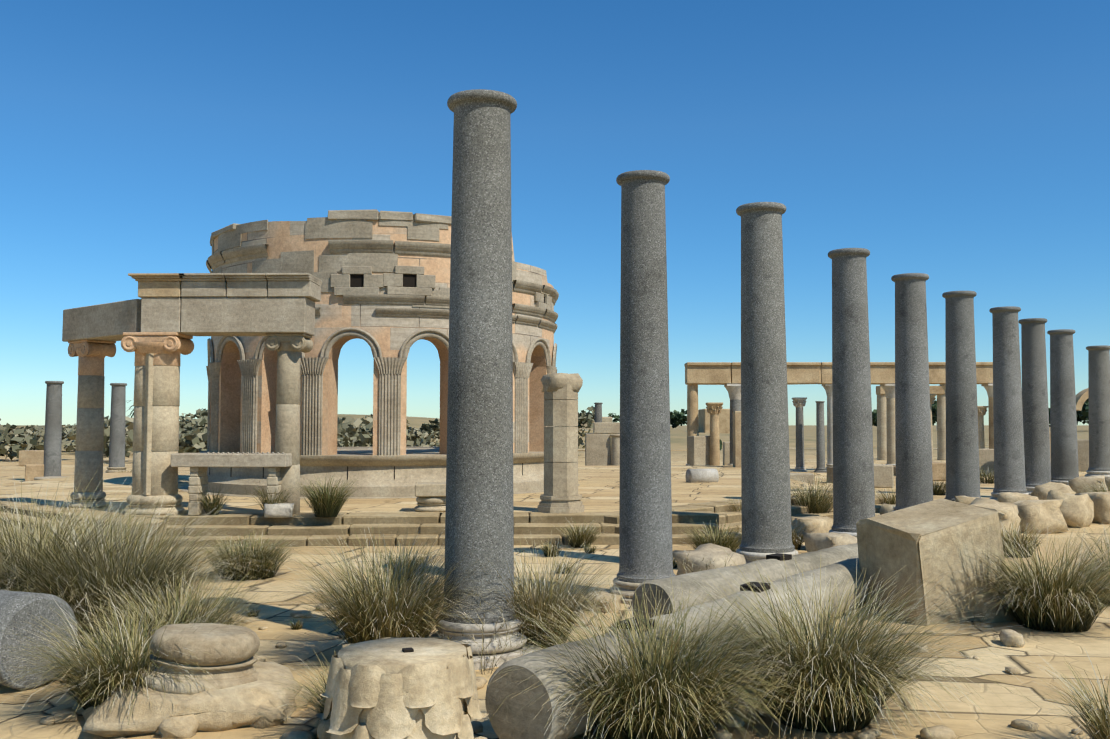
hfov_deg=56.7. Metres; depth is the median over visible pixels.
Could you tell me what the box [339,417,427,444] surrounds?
scrub belt
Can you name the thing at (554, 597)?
grass tuft
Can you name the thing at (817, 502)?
grass tuft
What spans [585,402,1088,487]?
remains
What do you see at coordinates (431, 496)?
stone blocks
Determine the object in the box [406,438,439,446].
bush behind tholos
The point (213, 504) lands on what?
grass tuft
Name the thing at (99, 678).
grass tuft
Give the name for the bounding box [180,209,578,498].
tholos
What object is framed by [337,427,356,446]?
scrub
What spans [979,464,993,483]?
grass tuft
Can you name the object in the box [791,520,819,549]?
grass tuft
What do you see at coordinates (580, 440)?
scrub
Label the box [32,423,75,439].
scrub belt
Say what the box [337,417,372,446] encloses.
scrub belt
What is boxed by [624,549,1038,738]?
grass tuft
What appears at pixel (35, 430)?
scrub belt
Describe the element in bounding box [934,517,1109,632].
grass tuft
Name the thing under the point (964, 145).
sky
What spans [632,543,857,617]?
fallen cipollino shaft
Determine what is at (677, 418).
tree
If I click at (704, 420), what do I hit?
walls
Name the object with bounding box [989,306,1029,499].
granite column
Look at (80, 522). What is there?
grass tuft
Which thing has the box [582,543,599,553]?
grass tuft
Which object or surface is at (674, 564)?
grass tuft
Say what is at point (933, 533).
tilted block
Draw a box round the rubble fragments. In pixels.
[39,475,1109,738]
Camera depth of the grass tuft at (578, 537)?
14.77 m
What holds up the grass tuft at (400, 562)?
on the ground
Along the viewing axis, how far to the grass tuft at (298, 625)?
8.88 m
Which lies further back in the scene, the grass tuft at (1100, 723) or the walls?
the walls
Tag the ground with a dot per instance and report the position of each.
(1044, 649)
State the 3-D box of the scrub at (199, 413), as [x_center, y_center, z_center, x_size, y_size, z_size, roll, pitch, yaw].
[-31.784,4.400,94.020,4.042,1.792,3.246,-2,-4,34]
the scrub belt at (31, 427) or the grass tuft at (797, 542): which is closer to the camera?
the grass tuft at (797, 542)
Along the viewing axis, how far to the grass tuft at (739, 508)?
17.86 m
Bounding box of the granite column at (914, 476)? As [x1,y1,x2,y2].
[891,273,932,511]
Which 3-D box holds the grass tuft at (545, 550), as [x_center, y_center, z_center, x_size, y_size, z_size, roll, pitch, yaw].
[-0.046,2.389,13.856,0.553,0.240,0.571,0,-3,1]
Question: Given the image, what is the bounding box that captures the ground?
[0,425,1109,738]
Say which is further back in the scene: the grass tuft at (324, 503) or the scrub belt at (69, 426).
the scrub belt at (69, 426)
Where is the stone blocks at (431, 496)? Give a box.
[264,482,445,517]
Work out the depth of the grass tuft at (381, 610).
7.51 m
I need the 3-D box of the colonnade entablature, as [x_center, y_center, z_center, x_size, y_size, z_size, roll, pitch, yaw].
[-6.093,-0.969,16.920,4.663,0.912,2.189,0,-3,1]
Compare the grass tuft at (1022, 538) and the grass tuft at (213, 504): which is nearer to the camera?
the grass tuft at (1022, 538)
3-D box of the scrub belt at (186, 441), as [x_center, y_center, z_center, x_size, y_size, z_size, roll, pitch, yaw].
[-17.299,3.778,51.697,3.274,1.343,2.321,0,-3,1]
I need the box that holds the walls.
[578,409,988,450]
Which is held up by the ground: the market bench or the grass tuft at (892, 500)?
the grass tuft at (892, 500)
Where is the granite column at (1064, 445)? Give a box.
[1047,329,1078,484]
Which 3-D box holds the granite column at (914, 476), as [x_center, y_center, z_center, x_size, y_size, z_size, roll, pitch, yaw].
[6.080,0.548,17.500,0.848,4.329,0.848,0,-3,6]
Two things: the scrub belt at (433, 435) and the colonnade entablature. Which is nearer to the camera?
the colonnade entablature
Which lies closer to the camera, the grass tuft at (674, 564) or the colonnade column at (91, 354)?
the grass tuft at (674, 564)
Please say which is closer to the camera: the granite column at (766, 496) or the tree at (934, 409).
the granite column at (766, 496)
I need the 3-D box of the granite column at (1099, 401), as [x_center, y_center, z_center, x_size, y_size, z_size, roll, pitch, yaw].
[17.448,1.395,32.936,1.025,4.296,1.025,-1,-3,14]
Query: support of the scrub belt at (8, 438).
on the ground
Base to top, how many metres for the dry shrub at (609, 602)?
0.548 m
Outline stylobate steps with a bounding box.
[0,466,895,546]
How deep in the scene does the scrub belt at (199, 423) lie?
61.77 m
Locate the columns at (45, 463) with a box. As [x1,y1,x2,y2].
[19,381,126,480]
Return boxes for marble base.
[82,623,311,738]
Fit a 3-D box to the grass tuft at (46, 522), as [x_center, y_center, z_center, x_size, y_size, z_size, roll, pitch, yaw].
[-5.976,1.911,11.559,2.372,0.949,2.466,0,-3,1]
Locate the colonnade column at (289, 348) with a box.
[265,333,312,513]
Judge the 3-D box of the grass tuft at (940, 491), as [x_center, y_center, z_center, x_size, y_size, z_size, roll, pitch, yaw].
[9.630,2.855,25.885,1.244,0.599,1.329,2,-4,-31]
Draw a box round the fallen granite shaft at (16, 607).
[0,590,77,689]
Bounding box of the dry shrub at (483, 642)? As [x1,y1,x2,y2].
[442,601,541,673]
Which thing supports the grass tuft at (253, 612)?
on the ground
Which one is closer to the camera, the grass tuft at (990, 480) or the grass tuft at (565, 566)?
the grass tuft at (565, 566)
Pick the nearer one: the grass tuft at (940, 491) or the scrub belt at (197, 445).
the grass tuft at (940, 491)
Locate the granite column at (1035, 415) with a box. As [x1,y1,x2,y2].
[1019,318,1050,494]
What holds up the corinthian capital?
on the ground
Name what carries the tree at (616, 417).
on the ground
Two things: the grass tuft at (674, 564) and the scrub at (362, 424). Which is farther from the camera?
the scrub at (362, 424)
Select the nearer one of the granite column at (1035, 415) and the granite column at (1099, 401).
the granite column at (1035, 415)
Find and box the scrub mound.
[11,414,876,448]
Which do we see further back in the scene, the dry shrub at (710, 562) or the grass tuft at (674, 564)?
the grass tuft at (674, 564)
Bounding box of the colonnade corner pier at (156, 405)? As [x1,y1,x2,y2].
[121,332,193,515]
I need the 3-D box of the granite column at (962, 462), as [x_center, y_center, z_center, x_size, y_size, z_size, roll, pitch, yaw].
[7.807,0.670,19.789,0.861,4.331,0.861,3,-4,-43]
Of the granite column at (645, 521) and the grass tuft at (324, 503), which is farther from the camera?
the grass tuft at (324, 503)
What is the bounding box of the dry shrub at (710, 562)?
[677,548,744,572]
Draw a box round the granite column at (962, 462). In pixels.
[942,291,980,500]
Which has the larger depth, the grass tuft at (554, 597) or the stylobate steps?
the stylobate steps
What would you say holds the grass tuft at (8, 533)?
on the ground
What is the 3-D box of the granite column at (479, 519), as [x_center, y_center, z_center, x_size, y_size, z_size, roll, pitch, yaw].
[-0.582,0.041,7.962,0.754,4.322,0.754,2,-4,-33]
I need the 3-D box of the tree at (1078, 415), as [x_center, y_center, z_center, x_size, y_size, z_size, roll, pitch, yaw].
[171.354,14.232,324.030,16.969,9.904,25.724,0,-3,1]
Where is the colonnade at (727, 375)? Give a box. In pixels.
[684,362,1088,472]
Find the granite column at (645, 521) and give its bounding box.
[608,170,675,604]
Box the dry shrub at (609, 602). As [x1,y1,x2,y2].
[582,586,632,628]
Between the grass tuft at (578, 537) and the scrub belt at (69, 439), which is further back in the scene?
the scrub belt at (69, 439)
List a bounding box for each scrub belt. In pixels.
[0,419,44,459]
[0,425,75,455]
[9,427,43,451]
[12,425,34,444]
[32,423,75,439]
[74,416,206,457]
[179,416,207,434]
[179,432,205,446]
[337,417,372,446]
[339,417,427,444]
[406,431,438,443]
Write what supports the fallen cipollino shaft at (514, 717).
on the ground
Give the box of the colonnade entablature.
[62,273,321,341]
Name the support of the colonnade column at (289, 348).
on the stylobate steps
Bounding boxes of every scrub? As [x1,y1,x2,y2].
[179,413,195,429]
[186,408,207,424]
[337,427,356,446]
[360,414,372,429]
[420,418,439,441]
[555,426,590,447]
[574,406,594,429]
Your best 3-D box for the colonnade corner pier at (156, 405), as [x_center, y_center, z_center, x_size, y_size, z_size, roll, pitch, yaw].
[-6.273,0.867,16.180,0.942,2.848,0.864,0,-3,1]
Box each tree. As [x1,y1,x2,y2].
[608,413,619,421]
[670,409,686,427]
[872,409,876,426]
[932,400,936,418]
[932,417,936,425]
[1076,409,1088,424]
[1080,398,1088,420]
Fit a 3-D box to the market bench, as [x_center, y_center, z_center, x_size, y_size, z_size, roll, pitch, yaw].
[-4.978,1.765,15.950,1.784,0.965,0.555,0,-3,1]
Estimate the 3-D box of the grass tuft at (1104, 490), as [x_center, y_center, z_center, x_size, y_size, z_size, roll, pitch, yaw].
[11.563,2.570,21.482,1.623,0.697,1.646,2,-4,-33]
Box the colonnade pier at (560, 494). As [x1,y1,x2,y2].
[537,373,583,512]
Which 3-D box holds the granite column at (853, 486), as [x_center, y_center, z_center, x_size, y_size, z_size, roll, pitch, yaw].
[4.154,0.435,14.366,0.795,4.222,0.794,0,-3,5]
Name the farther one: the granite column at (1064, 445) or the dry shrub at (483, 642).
the granite column at (1064, 445)
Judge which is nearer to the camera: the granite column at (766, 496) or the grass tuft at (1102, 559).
the grass tuft at (1102, 559)
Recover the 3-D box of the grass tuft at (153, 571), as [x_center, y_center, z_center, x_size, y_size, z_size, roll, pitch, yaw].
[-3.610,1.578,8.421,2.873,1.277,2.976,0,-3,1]
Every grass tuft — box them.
[0,473,212,601]
[0,485,292,649]
[0,496,118,557]
[0,593,267,724]
[12,506,189,559]
[63,561,295,647]
[96,532,230,596]
[182,485,236,514]
[191,526,309,580]
[245,606,262,616]
[246,481,300,509]
[247,522,525,643]
[254,650,334,729]
[288,619,302,629]
[289,472,362,517]
[363,538,441,584]
[444,536,641,648]
[481,573,849,738]
[535,538,565,556]
[551,559,575,573]
[553,517,604,547]
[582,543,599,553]
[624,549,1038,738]
[673,556,676,568]
[675,519,741,552]
[723,497,741,511]
[790,472,832,513]
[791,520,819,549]
[874,486,895,504]
[933,474,945,495]
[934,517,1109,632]
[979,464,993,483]
[1000,519,1059,557]
[1014,650,1109,738]
[1027,518,1109,603]
[1072,478,1109,492]
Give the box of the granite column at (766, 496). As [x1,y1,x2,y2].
[736,202,797,562]
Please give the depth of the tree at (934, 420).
321.96 m
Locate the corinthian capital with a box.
[316,637,488,738]
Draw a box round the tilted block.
[856,498,1016,625]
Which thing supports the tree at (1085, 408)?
on the ground
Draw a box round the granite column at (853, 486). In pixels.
[828,248,874,536]
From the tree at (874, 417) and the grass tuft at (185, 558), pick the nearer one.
the grass tuft at (185, 558)
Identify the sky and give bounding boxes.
[0,0,1109,424]
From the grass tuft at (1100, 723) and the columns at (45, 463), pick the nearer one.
the grass tuft at (1100, 723)
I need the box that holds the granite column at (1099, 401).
[1085,345,1109,477]
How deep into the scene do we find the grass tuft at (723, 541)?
13.41 m
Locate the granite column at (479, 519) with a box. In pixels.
[431,89,541,669]
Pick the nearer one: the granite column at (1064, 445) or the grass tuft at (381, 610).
the grass tuft at (381, 610)
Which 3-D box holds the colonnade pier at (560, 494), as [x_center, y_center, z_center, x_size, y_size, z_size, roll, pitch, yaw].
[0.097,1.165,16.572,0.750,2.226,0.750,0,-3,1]
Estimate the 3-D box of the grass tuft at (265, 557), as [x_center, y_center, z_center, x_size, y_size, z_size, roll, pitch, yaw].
[-3.564,2.129,11.941,1.542,0.553,1.515,0,-3,1]
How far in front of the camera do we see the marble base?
6.06 m
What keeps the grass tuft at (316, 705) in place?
on the ground
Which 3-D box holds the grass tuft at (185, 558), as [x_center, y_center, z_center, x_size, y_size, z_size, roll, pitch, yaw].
[-4.036,1.969,10.333,1.689,0.701,1.642,0,-3,1]
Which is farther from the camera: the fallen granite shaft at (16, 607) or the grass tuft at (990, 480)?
the grass tuft at (990, 480)
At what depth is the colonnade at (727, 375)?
38.53 m
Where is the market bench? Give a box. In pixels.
[171,452,291,515]
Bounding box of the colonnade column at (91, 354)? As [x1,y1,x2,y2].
[68,339,115,507]
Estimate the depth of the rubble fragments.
15.46 m
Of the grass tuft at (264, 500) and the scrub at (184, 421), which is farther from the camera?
the scrub at (184, 421)
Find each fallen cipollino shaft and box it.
[485,556,867,738]
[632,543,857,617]
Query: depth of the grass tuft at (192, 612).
7.53 m
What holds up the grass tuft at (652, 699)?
on the ground

